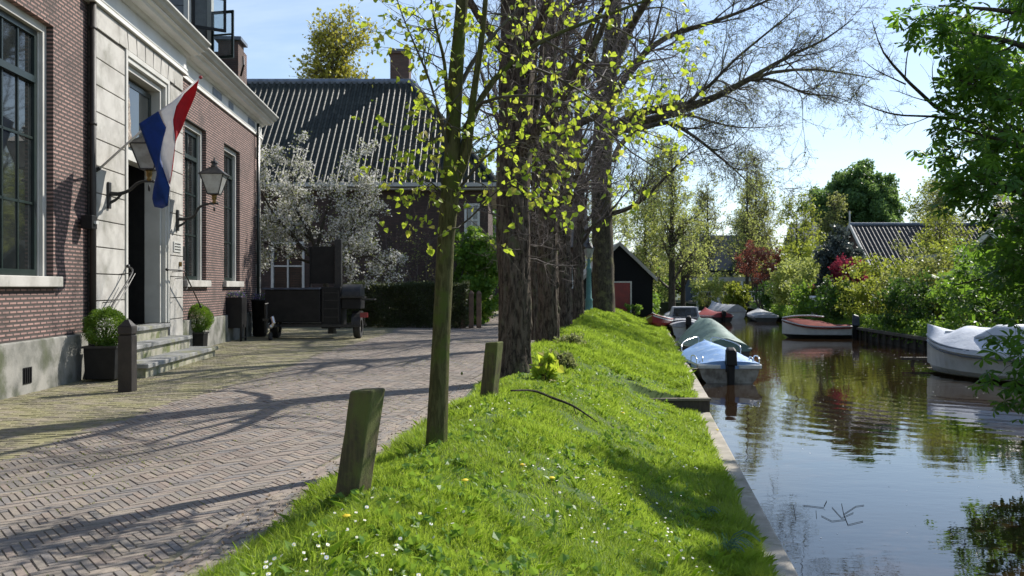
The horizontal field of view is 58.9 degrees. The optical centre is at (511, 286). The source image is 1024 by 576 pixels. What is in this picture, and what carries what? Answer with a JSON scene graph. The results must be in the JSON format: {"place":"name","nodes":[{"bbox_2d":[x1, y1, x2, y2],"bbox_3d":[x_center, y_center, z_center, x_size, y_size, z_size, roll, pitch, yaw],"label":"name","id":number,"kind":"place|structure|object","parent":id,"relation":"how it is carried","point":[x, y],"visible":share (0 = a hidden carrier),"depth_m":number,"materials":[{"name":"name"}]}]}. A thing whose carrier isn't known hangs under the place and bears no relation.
{"place":"outdoors","nodes":[
{"label":"outdoors","id":0,"kind":"place"},
{"bbox_2d":[0,322,407,462],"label":"pavement","id":1,"kind":"structure","parent":0,"point":[76,407],"depth_m":13.29,"materials":[{"name":"brick"}]},
{"bbox_2d":[81,344,117,379],"bbox_3d":[-6.598,1.212,14.700,0.540,0.535,0.540,0,0,-4],"label":"planter","id":2,"kind":"object","parent":1,"relation":"on","point":[100,362],"visible":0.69,"depth_m":14.46,"materials":[{"name":"black paint"}]},
{"bbox_2d":[81,306,127,345],"bbox_3d":[-6.574,0.665,14.704,0.752,0.729,0.748,0,0,0],"label":"box shrub","id":3,"kind":"object","parent":2,"relation":"on","point":[94,335],"visible":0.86,"depth_m":14.53,"materials":[{"name":"green plant"}]},
{"bbox_2d":[118,319,136,391],"bbox_3d":[-5.556,1.035,13.100,0.205,1.130,0.205,0,0,-1],"label":"bollard","id":4,"kind":"object","parent":1,"relation":"on","point":[127,356],"visible":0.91,"depth_m":13.00,"materials":[{"name":"paint"}]},
{"bbox_2d":[102,264,217,377],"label":"front steps","id":5,"kind":"structure","parent":1,"relation":"on","point":[160,349],"depth_m":17.23,"materials":[{"name":"grey stone"}]},
{"bbox_2d":[192,332,208,345],"bbox_3d":[-7.440,1.272,21.400,0.460,0.415,0.460,0,0,-4],"label":"planter","id":6,"kind":"object","parent":1,"relation":"on","point":[200,338],"visible":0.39,"depth_m":21.21,"materials":[{"name":"black paint"}]},
{"bbox_2d":[188,303,214,331],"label":"box shrub","id":7,"kind":"object","parent":6,"relation":"on","point":[207,320],"visible":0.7,"depth_m":21.24,"materials":[{"name":"green plant"}]},
{"bbox_2d":[226,291,246,341],"bbox_3d":[-7.575,0.799,24.899,0.482,1.402,0.658,0,0,-4],"label":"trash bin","id":8,"kind":"object","parent":1,"relation":"on","point":[236,309],"visible":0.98,"depth_m":24.61,"materials":[{"name":"black paint"}]},
{"bbox_2d":[251,293,266,336],"bbox_3d":[-7.624,0.829,27.400,0.512,1.342,0.520,0,0,-4],"label":"trash bin","id":9,"kind":"object","parent":1,"relation":"on","point":[258,303],"visible":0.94,"depth_m":27.21,"materials":[{"name":"black paint"}]},
{"bbox_2d":[262,239,375,339],"bbox_3d":[-5.578,0.050,26.175,3.220,2.900,2.170,0,0,0],"label":"smoker trailer","id":10,"kind":"object","parent":1,"relation":"on","point":[327,307],"visible":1,"depth_m":26.15,"materials":[{"name":"black paint"}]},
{"bbox_2d":[0,309,497,575],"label":"ground","id":11,"kind":"structure","parent":0,"point":[164,563],"depth_m":5.57,"materials":[{"name":"brown soil"}]},
{"bbox_2d":[0,0,278,399],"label":"brick house","id":12,"kind":"structure","parent":11,"relation":"on","point":[87,87],"depth_m":15.93,"materials":[{"name":"brown brick"}]},
{"bbox_2d":[0,0,62,286],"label":"window","id":13,"kind":"structure","parent":12,"relation":"in","point":[22,37],"depth_m":13.26,"materials":[{"name":"beige paint"}]},
{"bbox_2d":[107,135,155,208],"bbox_3d":[-6.535,-2.114,15.784,0.975,1.508,0.550,0,0,-4],"label":"wall lantern","id":14,"kind":"object","parent":12,"relation":"attached to","point":[140,151],"depth_m":15.67,"materials":[{"name":"black metal"}]},
{"bbox_2d":[124,49,169,324],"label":"door","id":15,"kind":"structure","parent":12,"relation":"in","point":[147,226],"depth_m":18.90,"materials":[{"name":"beige paint"}]},
{"bbox_2d":[96,75,201,171],"bbox_3d":[-6.213,-2.734,15.364,1.860,1.762,0.081,0,0,-8],"label":"flagpole","id":16,"kind":"object","parent":12,"relation":"attached to","point":[98,168],"visible":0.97,"depth_m":15.31,"materials":[{"name":"white paint"}]},
{"bbox_2d":[139,80,198,207],"bbox_3d":[-5.793,-2.413,15.216,1.020,2.176,0.245,0,0,0],"label":"flag","id":17,"kind":"object","parent":16,"relation":"hanging from","point":[161,129],"visible":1,"depth_m":15.28,"materials":[{"name":"fabric"}]},
{"bbox_2d":[183,121,210,286],"bbox_3d":[-7.638,-1.940,21.669,0.360,3.880,2.095,0,0,-4],"label":"window","id":18,"kind":"structure","parent":12,"relation":"in","point":[193,136],"depth_m":22.14,"materials":[{"name":"glass"}]},
{"bbox_2d":[176,157,229,230],"bbox_3d":[-6.767,-2.034,19.788,1.075,1.628,0.550,0,0,-4],"label":"wall lantern","id":19,"kind":"object","parent":12,"relation":"attached to","point":[214,177],"depth_m":19.68,"materials":[{"name":"black metal"}]},
{"bbox_2d":[223,146,243,286],"bbox_3d":[-7.895,-1.940,25.320,0.360,3.880,2.095,0,0,-4],"label":"window","id":20,"kind":"structure","parent":12,"relation":"in","point":[229,155],"depth_m":25.89,"materials":[{"name":"glass"}]},
{"bbox_2d":[151,376,481,575],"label":"road edging","id":21,"kind":"object","parent":11,"relation":"on","point":[281,496],"visible":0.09,"depth_m":5.91,"materials":[{"name":"stone"}]},
{"bbox_2d":[256,130,409,333],"bbox_3d":[-6.342,-1.811,29.625,6.129,6.821,3.133,0,0,0],"label":"blossom tree","id":22,"kind":"object","parent":11,"relation":"on","point":[286,222],"visible":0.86,"depth_m":29.59,"materials":[{"name":"white plant"}]},
{"bbox_2d":[288,0,384,78],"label":"yellow tree","id":23,"kind":"object","parent":11,"relation":"on","point":[339,54],"visible":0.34,"depth_m":54.40,"materials":[{"name":"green plant"}]},
{"bbox_2d":[247,49,496,322],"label":"tiled house","id":24,"kind":"structure","parent":11,"relation":"on","point":[324,111],"depth_m":38.91,"materials":[{"name":"tile"}]},
{"bbox_2d":[271,242,303,287],"bbox_3d":[-9.400,-0.825,38.020,1.500,2.150,0.200,0,0,0],"label":"window","id":25,"kind":"structure","parent":24,"relation":"in","point":[284,274],"depth_m":38.10,"materials":[{"name":"white paint"}]},
{"bbox_2d":[464,203,479,237],"bbox_3d":[-1.675,-2.750,38.020,0.750,1.500,0.200,0,0,0],"label":"window","id":26,"kind":"structure","parent":24,"relation":"in","point":[477,216],"depth_m":37.98,"materials":[{"name":"grey glass"}]},
{"bbox_2d":[342,279,469,327],"bbox_3d":[-3.929,0.630,33.504,4.762,1.842,1.572,0,0,0],"label":"clipped hedge","id":27,"kind":"object","parent":11,"relation":"on","point":[390,297],"visible":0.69,"depth_m":33.06,"materials":[{"name":"green plant"}]},
{"bbox_2d":[378,227,434,324],"bbox_3d":[-3.683,-0.426,35.592,3.548,3.987,1.405,0,0,0],"label":"climbing shrub","id":28,"kind":"object","parent":11,"relation":"on","point":[410,268],"visible":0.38,"depth_m":35.56,"materials":[{"name":"green plant"}]},
{"bbox_2d":[373,224,478,317],"bbox_3d":[-3.291,-0.517,35.900,4.442,4.040,1.334,0,0,0],"label":"wall shrub","id":29,"kind":"object","parent":11,"relation":"on","point":[422,258],"visible":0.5,"depth_m":35.87,"materials":[{"name":"green plant"}]},
{"bbox_2d":[453,225,498,324],"bbox_3d":[-1.403,-0.444,36.338,2.470,4.093,2.271,0,0,-11],"label":"evergreen shrub","id":30,"kind":"object","parent":11,"relation":"on","point":[484,280],"visible":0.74,"depth_m":35.80,"materials":[{"name":"green plant"}]},
{"bbox_2d":[0,317,534,575],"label":"road","id":31,"kind":"structure","parent":0,"point":[259,463],"depth_m":7.94,"materials":[{"name":"brick"}]},
{"bbox_2d":[0,339,497,575],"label":"joint moss","id":32,"kind":"object","parent":31,"relation":"on","point":[482,341],"visible":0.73,"depth_m":8.36,"materials":[{"name":"green plant"}]},
{"bbox_2d":[184,307,785,575],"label":"grass bank","id":33,"kind":"structure","parent":0,"point":[638,388],"depth_m":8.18,"materials":[{"name":"green plant"}]},
{"bbox_2d":[154,378,481,575],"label":"leaf litter","id":34,"kind":"object","parent":33,"relation":"on","point":[248,520],"visible":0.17,"depth_m":5.89,"materials":[{"name":"green plant"}]},
{"bbox_2d":[335,388,384,498],"bbox_3d":[-1.032,1.220,5.994,0.318,1.100,0.232,0,0,26],"label":"wooden post","id":35,"kind":"object","parent":33,"relation":"on","point":[360,441],"visible":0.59,"depth_m":5.92,"materials":[{"name":"brown wood"}]},
{"bbox_2d":[234,339,729,575],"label":"clover weeds","id":36,"kind":"object","parent":33,"relation":"on","point":[438,556],"visible":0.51,"depth_m":6.20,"materials":[{"name":"green plant"}]},
{"bbox_2d":[252,363,712,575],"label":"daisies","id":37,"kind":"object","parent":33,"relation":"on","point":[327,556],"visible":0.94,"depth_m":5.44,"materials":[{"name":"white plant"}]},
{"bbox_2d":[480,341,502,397],"bbox_3d":[-0.263,1.173,10.892,0.267,1.035,0.200,0,0,26],"label":"wooden post","id":38,"kind":"object","parent":33,"relation":"on","point":[491,367],"visible":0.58,"depth_m":10.82,"materials":[{"name":"brown wood"}]},
{"bbox_2d":[351,0,711,444],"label":"young lime tree","id":39,"kind":"object","parent":33,"relation":"on","point":[457,154],"visible":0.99,"depth_m":7.67,"materials":[{"name":"green plant"}]},
{"bbox_2d":[446,0,629,339],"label":"lime tree","id":40,"kind":"object","parent":33,"relation":"on","point":[534,285],"visible":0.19,"depth_m":25.90,"materials":[{"name":"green plant"}]},
{"bbox_2d":[529,351,563,382],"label":"bright seedling","id":41,"kind":"object","parent":33,"relation":"on","point":[546,368],"visible":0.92,"depth_m":13.34,"materials":[{"name":"green plant"}]},
{"bbox_2d":[542,348,578,368],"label":"variegated plant","id":42,"kind":"object","parent":33,"relation":"on","point":[568,360],"visible":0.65,"depth_m":15.52,"materials":[{"name":"green plant"}]},
{"bbox_2d":[412,0,712,377],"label":"lime tree","id":43,"kind":"object","parent":33,"relation":"on","point":[515,324],"visible":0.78,"depth_m":14.18,"materials":[{"name":"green plant"}]},
{"bbox_2d":[475,0,675,327],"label":"lime tree","id":44,"kind":"object","parent":33,"relation":"on","point":[565,306],"visible":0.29,"depth_m":28.83,"materials":[{"name":"green plant"}]},
{"bbox_2d":[465,0,703,342],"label":"lime tree","id":45,"kind":"object","parent":33,"relation":"on","point":[548,325],"visible":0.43,"depth_m":21.94,"materials":[{"name":"green plant"}]},
{"bbox_2d":[584,240,593,309],"bbox_3d":[3.219,-0.401,38.000,0.500,3.200,0.440,0,0,0],"label":"lamp post","id":46,"kind":"object","parent":33,"relation":"on","point":[588,250],"visible":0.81,"depth_m":37.90,"materials":[{"name":"teal metal"}]},
{"bbox_2d":[537,28,674,319],"bbox_3d":[3.117,-5.322,35.996,6.130,13.838,6.696,0,0,34],"label":"lime tree","id":47,"kind":"object","parent":33,"relation":"on","point":[578,300],"visible":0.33,"depth_m":35.34,"materials":[{"name":"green plant"}]},
{"bbox_2d":[585,178,643,267],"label":"willow tree","id":48,"kind":"object","parent":33,"relation":"on","point":[616,219],"visible":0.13,"depth_m":87.39,"materials":[{"name":"green plant"}]},
{"bbox_2d":[583,241,657,316],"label":"boathouse","id":49,"kind":"object","parent":33,"relation":"on","point":[634,277],"visible":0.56,"depth_m":48.00,"materials":[{"name":"paint"}]},
{"bbox_2d":[614,281,631,312],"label":"door","id":50,"kind":"structure","parent":49,"relation":"in","point":[623,289],"depth_m":47.95,"materials":[{"name":"red paint"}]},
{"bbox_2d":[617,165,668,291],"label":"willow tree","id":51,"kind":"object","parent":33,"relation":"on","point":[648,232],"visible":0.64,"depth_m":65.24,"materials":[{"name":"green plant"}]},
{"bbox_2d":[646,312,675,325],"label":"dinghy","id":52,"kind":"object","parent":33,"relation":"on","point":[652,318],"visible":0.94,"depth_m":42.67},
{"bbox_2d":[632,127,709,311],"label":"willow tree","id":53,"kind":"object","parent":33,"relation":"on","point":[674,235],"visible":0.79,"depth_m":62.99,"materials":[{"name":"green plant"}]},
{"bbox_2d":[650,333,710,411],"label":"quay wall","id":54,"kind":"structure","parent":33,"relation":"on","point":[701,401],"depth_m":16.34,"materials":[{"name":"concrete"}]},
{"bbox_2d":[648,191,719,305],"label":"willow tree","id":55,"kind":"object","parent":33,"relation":"on","point":[684,276],"visible":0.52,"depth_m":69.82,"materials":[{"name":"green plant"}]},
{"bbox_2d":[499,0,916,311],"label":"spreading tree","id":56,"kind":"object","parent":33,"relation":"on","point":[603,293],"visible":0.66,"depth_m":37.62,"materials":[{"name":"brown plant"}]},
{"bbox_2d":[709,530,760,554],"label":"bulb leaves","id":57,"kind":"object","parent":33,"relation":"on","point":[730,546],"visible":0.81,"depth_m":7.29,"materials":[{"name":"green plant"}]},
{"bbox_2d":[696,412,797,575],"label":"quay wall","id":58,"kind":"structure","parent":33,"relation":"on","point":[749,500],"depth_m":9.38,"materials":[{"name":"concrete"}]},
{"bbox_2d":[226,0,1023,258],"label":"sky","id":59,"kind":"structure","parent":0,"point":[272,30],"materials":[{"name":"blue"}]},
{"bbox_2d":[659,294,687,302],"bbox_3d":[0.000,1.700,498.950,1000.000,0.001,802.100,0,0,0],"label":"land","id":60,"kind":"structure","parent":0,"point":[677,300],"depth_m":113.62,"materials":[{"name":"green plant"}]},
{"bbox_2d":[619,163,681,287],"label":"ash tree","id":61,"kind":"object","parent":60,"relation":"on","point":[642,204],"visible":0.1,"depth_m":104.34,"materials":[{"name":"green plant"}]},
{"bbox_2d":[678,235,776,300],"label":"blue grey house","id":62,"kind":"structure","parent":60,"relation":"on","point":[726,262],"depth_m":104.58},
{"bbox_2d":[721,163,786,299],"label":"ash tree","id":63,"kind":"object","parent":60,"relation":"on","point":[775,224],"visible":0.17,"depth_m":103.38,"materials":[{"name":"green plant"}]},
{"bbox_2d":[657,309,1023,575],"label":"water","id":64,"kind":"structure","parent":0,"point":[957,439],"depth_m":12.83,"materials":[{"name":"black liquid"}]},
{"bbox_2d":[665,306,699,336],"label":"cabin boat","id":65,"kind":"object","parent":64,"relation":"on","point":[681,324],"visible":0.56,"depth_m":44.55,"materials":[{"name":"white paint"}]},
{"bbox_2d":[677,317,751,356],"bbox_3d":[6.774,1.799,30.936,2.099,1.443,5.377,0,0,3],"label":"motorboat","id":66,"kind":"object","parent":64,"relation":"on","point":[702,329],"visible":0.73,"depth_m":29.63,"materials":[{"name":"fabric"}]},
{"bbox_2d":[699,307,732,321],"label":"motorboat","id":67,"kind":"object","parent":64,"relation":"on","point":[722,316],"visible":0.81,"depth_m":61.54,"materials":[{"name":"red paint"}]},
{"bbox_2d":[681,337,761,384],"bbox_3d":[5.537,2.161,24.704,1.811,1.379,5.054,0,0,4],"label":"motorboat","id":68,"kind":"object","parent":64,"relation":"on","point":[713,362],"visible":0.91,"depth_m":22.63,"materials":[{"name":"white fabric"}]},
{"bbox_2d":[708,300,745,318],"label":"motorboat","id":69,"kind":"object","parent":64,"relation":"on","point":[737,311],"visible":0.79,"depth_m":68.60,"materials":[{"name":"grey fabric"}]},
{"bbox_2d":[747,308,778,321],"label":"boat","id":70,"kind":"object","parent":64,"relation":"on","point":[758,315],"visible":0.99,"depth_m":62.12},
{"bbox_2d":[782,314,859,338],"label":"sloop","id":71,"kind":"object","parent":64,"relation":"on","point":[798,328],"visible":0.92,"depth_m":42.40,"materials":[{"name":"red fabric"}]},
{"bbox_2d":[838,324,926,350],"bbox_3d":[15.406,2.690,27.017,0.985,1.620,38.049,0,0,3],"label":"timber revetment","id":72,"kind":"object","parent":64,"relation":"in","point":[886,339],"visible":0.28,"depth_m":37.45,"materials":[{"name":"brown wood"}]},
{"bbox_2d":[926,324,1023,383],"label":"cruiser","id":73,"kind":"object","parent":64,"relation":"on","point":[952,352],"visible":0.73,"depth_m":24.00,"materials":[{"name":"white plastic"}]},
{"bbox_2d":[747,304,985,336],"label":"garden ground","id":74,"kind":"structure","parent":0,"point":[751,307],"depth_m":45.64,"materials":[{"name":"soil"}]},
{"bbox_2d":[688,271,725,306],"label":"garden shrub","id":75,"kind":"object","parent":74,"relation":"on","point":[714,283],"visible":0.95,"depth_m":83.76,"materials":[{"name":"green plant"}]},
{"bbox_2d":[690,168,733,304],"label":"ash tree","id":76,"kind":"object","parent":74,"relation":"on","point":[711,217],"visible":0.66,"depth_m":94.82,"materials":[{"name":"green plant"}]},
{"bbox_2d":[688,277,779,310],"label":"footbridge","id":77,"kind":"object","parent":74,"relation":"on","point":[741,279],"visible":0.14,"depth_m":87.90,"materials":[{"name":"white paint"}]},
{"bbox_2d":[722,281,752,310],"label":"garden shrub","id":78,"kind":"object","parent":74,"relation":"on","point":[741,297],"visible":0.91,"depth_m":78.76,"materials":[{"name":"green plant"}]},
{"bbox_2d":[720,145,773,306],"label":"birch tree","id":79,"kind":"object","parent":74,"relation":"on","point":[745,231],"visible":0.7,"depth_m":85.89,"materials":[{"name":"green plant"}]},
{"bbox_2d":[731,155,783,300],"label":"ash tree","id":80,"kind":"object","parent":74,"relation":"on","point":[763,215],"visible":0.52,"depth_m":92.56,"materials":[{"name":"green plant"}]},
{"bbox_2d":[734,239,787,308],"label":"bronze maple","id":81,"kind":"object","parent":74,"relation":"on","point":[749,256],"visible":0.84,"depth_m":75.53,"materials":[{"name":"red plant"}]},
{"bbox_2d":[749,280,794,307],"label":"garden shrub","id":82,"kind":"object","parent":74,"relation":"on","point":[765,298],"visible":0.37,"depth_m":71.44,"materials":[{"name":"green plant"}]},
{"bbox_2d":[764,255,818,309],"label":"garden shrub","id":83,"kind":"object","parent":74,"relation":"on","point":[777,291],"visible":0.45,"depth_m":65.68,"materials":[{"name":"green plant"}]},
{"bbox_2d":[757,189,828,281],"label":"garden tree","id":84,"kind":"object","parent":74,"relation":"on","point":[794,224],"visible":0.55,"depth_m":77.80,"materials":[{"name":"green plant"}]},
{"bbox_2d":[779,251,820,305],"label":"garden shrub","id":85,"kind":"object","parent":74,"relation":"on","point":[805,274],"visible":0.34,"depth_m":60.45,"materials":[{"name":"green plant"}]},
{"bbox_2d":[774,232,832,303],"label":"garden shrub","id":86,"kind":"object","parent":74,"relation":"on","point":[809,248],"visible":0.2,"depth_m":67.58,"materials":[{"name":"green plant"}]},
{"bbox_2d":[789,279,822,314],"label":"garden shrub","id":87,"kind":"object","parent":74,"relation":"on","point":[803,294],"visible":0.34,"depth_m":55.91,"materials":[{"name":"green plant"}]},
{"bbox_2d":[801,284,844,317],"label":"garden shrub","id":88,"kind":"object","parent":74,"relation":"on","point":[812,307],"visible":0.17,"depth_m":50.19,"materials":[{"name":"green plant"}]},
{"bbox_2d":[814,191,851,248],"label":"garden tree","id":89,"kind":"object","parent":74,"relation":"on","point":[826,227],"visible":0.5,"depth_m":83.63,"materials":[{"name":"green plant"}]},
{"bbox_2d":[812,222,866,293],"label":"conifer","id":90,"kind":"object","parent":74,"relation":"on","point":[835,247],"visible":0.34,"depth_m":52.89,"materials":[{"name":"green plant"}]},
{"bbox_2d":[814,274,867,322],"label":"garden shrub","id":91,"kind":"object","parent":74,"relation":"on","point":[830,310],"visible":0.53,"depth_m":47.18,"materials":[{"name":"green plant"}]},
{"bbox_2d":[826,253,873,284],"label":"red maple","id":92,"kind":"object","parent":74,"relation":"on","point":[836,271],"visible":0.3,"depth_m":50.38,"materials":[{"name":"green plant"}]},
{"bbox_2d":[797,158,909,245],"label":"round tree","id":93,"kind":"object","parent":74,"relation":"on","point":[872,197],"visible":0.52,"depth_m":87.67,"materials":[{"name":"green plant"}]},
{"bbox_2d":[823,252,894,314],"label":"garden shrub","id":94,"kind":"object","parent":74,"relation":"on","point":[872,270],"visible":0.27,"depth_m":47.23,"materials":[{"name":"green plant"}]},
{"bbox_2d":[834,267,901,319],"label":"garden shrub","id":95,"kind":"object","parent":74,"relation":"on","point":[860,292],"visible":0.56,"depth_m":44.20,"materials":[{"name":"green plant"}]},
{"bbox_2d":[765,303,1002,345],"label":"ground cover","id":96,"kind":"object","parent":74,"relation":"on","point":[870,318],"visible":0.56,"depth_m":41.08,"materials":[{"name":"green plant"}]},
{"bbox_2d":[874,231,933,300],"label":"garden shrub","id":97,"kind":"object","parent":74,"relation":"on","point":[901,249],"visible":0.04,"depth_m":50.37,"materials":[{"name":"green plant"}]},
{"bbox_2d":[871,266,938,332],"bbox_3d":[16.676,0.592,38.126,2.763,3.000,3.312,0,0,43],"label":"garden shrub","id":98,"kind":"object","parent":74,"relation":"on","point":[897,297],"visible":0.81,"depth_m":37.70,"materials":[{"name":"green plant"}]},
{"bbox_2d":[844,211,981,310],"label":"pantile house","id":99,"kind":"structure","parent":74,"relation":"on","point":[871,238],"depth_m":57.02,"materials":[{"name":"tile"}]},
{"bbox_2d":[874,243,953,322],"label":"garden shrub","id":100,"kind":"object","parent":74,"relation":"on","point":[923,266],"visible":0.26,"depth_m":40.43,"materials":[{"name":"green plant"}]},
{"bbox_2d":[879,235,956,314],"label":"garden shrub","id":101,"kind":"object","parent":74,"relation":"on","point":[898,268],"visible":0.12,"depth_m":42.87,"materials":[{"name":"green plant"}]},
{"bbox_2d":[900,175,960,222],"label":"garden tree","id":102,"kind":"object","parent":74,"relation":"on","point":[914,207],"visible":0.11,"depth_m":68.00,"materials":[{"name":"green plant"}]},
{"bbox_2d":[912,205,975,263],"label":"garden tree","id":103,"kind":"object","parent":74,"relation":"on","point":[943,227],"visible":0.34,"depth_m":49.59,"materials":[{"name":"green plant"}]},
{"bbox_2d":[912,175,981,222],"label":"garden tree","id":104,"kind":"object","parent":74,"relation":"on","point":[935,200],"visible":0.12,"depth_m":60.54,"materials":[{"name":"green plant"}]},
{"bbox_2d":[882,0,1023,423],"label":"chestnut tree","id":105,"kind":"object","parent":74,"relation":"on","point":[982,70],"visible":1,"depth_m":13.36,"materials":[{"name":"green plant"}]},
{"bbox_2d":[854,17,1020,137],"bbox_3d":[7.264,-3.228,14.464,4.208,1.748,0.801,0,0,-20],"label":"bare bough","id":106,"kind":"object","parent":105,"relation":"attached to","point":[914,87],"visible":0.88,"depth_m":14.16,"materials":[{"name":"brown plant"}]},
{"bbox_2d":[933,213,996,315],"bbox_3d":[19.892,-0.745,38.792,3.591,4.893,3.485,0,0,0],"label":"garden shrub","id":107,"kind":"object","parent":74,"relation":"on","point":[948,253],"visible":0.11,"depth_m":38.66,"materials":[{"name":"green plant"}]},
{"bbox_2d":[926,241,1007,328],"bbox_3d":[18.265,-0.003,35.670,4.013,3.674,3.377,0,0,0],"label":"garden shrub","id":108,"kind":"object","parent":74,"relation":"on","point":[941,297],"visible":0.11,"depth_m":35.60,"materials":[{"name":"green plant"}]},
{"bbox_2d":[931,235,1023,329],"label":"garden shrub","id":109,"kind":"object","parent":74,"relation":"on","point":[956,314],"visible":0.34,"depth_m":31.48,"materials":[{"name":"green plant"}]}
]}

